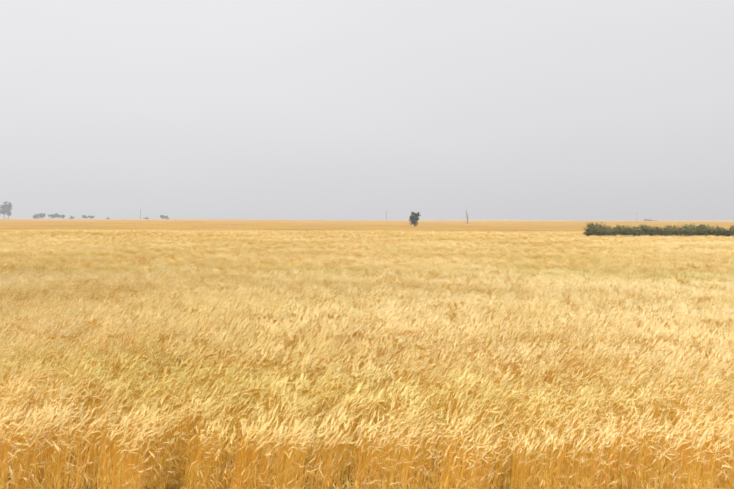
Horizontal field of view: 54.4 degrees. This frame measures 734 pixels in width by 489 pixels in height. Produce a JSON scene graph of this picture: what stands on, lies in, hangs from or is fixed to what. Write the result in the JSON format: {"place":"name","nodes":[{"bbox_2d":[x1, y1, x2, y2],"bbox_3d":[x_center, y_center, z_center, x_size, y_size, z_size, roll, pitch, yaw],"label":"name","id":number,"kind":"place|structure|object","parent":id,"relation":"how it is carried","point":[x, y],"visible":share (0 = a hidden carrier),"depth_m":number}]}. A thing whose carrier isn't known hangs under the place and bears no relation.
{"place":"outdoors","nodes":[
{"label":"outdoors","id":0,"kind":"place"},
{"bbox_2d":[0,346,731,488],"bbox_3d":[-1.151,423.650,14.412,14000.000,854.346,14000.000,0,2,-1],"label":"ground","id":1,"kind":"structure","parent":0,"point":[368,471],"depth_m":8.70},
{"bbox_2d":[0,201,11,218],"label":"tree","id":2,"kind":"object","parent":1,"relation":"on","point":[6,207],"visible":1,"depth_m":637.20},
{"bbox_2d":[0,219,733,318],"bbox_3d":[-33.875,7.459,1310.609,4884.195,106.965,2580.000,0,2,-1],"label":"crop canopy","id":3,"kind":"object","parent":1,"relation":"on","point":[268,225],"visible":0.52,"depth_m":203.88},
{"bbox_2d":[409,212,420,226],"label":"lone tree","id":4,"kind":"object","parent":1,"relation":"on","point":[414,219],"visible":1,"depth_m":227.17},
{"bbox_2d":[582,222,604,235],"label":"bush","id":5,"kind":"object","parent":1,"relation":"on","point":[589,231],"visible":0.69,"depth_m":108.28},
{"bbox_2d":[595,225,618,236],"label":"shrub","id":6,"kind":"object","parent":1,"relation":"on","point":[606,231],"visible":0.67,"depth_m":107.12},
{"bbox_2d":[612,224,634,236],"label":"bush","id":7,"kind":"object","parent":1,"relation":"on","point":[625,231],"visible":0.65,"depth_m":106.62},
{"bbox_2d":[631,225,646,235],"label":"bush","id":8,"kind":"object","parent":1,"relation":"on","point":[637,233],"visible":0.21,"depth_m":107.66},
{"bbox_2d":[634,224,656,235],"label":"bush","id":9,"kind":"object","parent":1,"relation":"on","point":[646,228],"visible":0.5,"depth_m":108.58},
{"bbox_2d":[648,226,663,235],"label":"bush","id":10,"kind":"object","parent":1,"relation":"on","point":[658,232],"visible":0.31,"depth_m":108.53},
{"bbox_2d":[661,225,683,235],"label":"bush","id":11,"kind":"object","parent":1,"relation":"on","point":[671,230],"visible":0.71,"depth_m":107.28},
{"bbox_2d":[675,224,696,236],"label":"bush","id":12,"kind":"object","parent":1,"relation":"on","point":[688,231],"visible":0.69,"depth_m":107.88},
{"bbox_2d":[684,223,698,234],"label":"bush","id":13,"kind":"object","parent":1,"relation":"on","point":[695,228],"visible":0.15,"depth_m":109.19},
{"bbox_2d":[696,224,716,236],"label":"bush","id":14,"kind":"object","parent":1,"relation":"on","point":[705,230],"visible":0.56,"depth_m":108.03},
{"bbox_2d":[712,225,728,236],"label":"bush","id":15,"kind":"object","parent":1,"relation":"on","point":[721,231],"visible":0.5,"depth_m":108.73},
{"bbox_2d":[724,225,733,236],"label":"bush","id":16,"kind":"object","parent":1,"relation":"on","point":[731,231],"visible":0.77,"depth_m":107.63},
{"bbox_2d":[0,0,733,220],"label":"sky","id":17,"kind":"structure","parent":0,"point":[603,110]},
{"bbox_2d":[173,242,677,381],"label":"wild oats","id":18,"kind":"object","parent":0,"point":[399,334],"visible":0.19,"depth_m":13.45}
]}

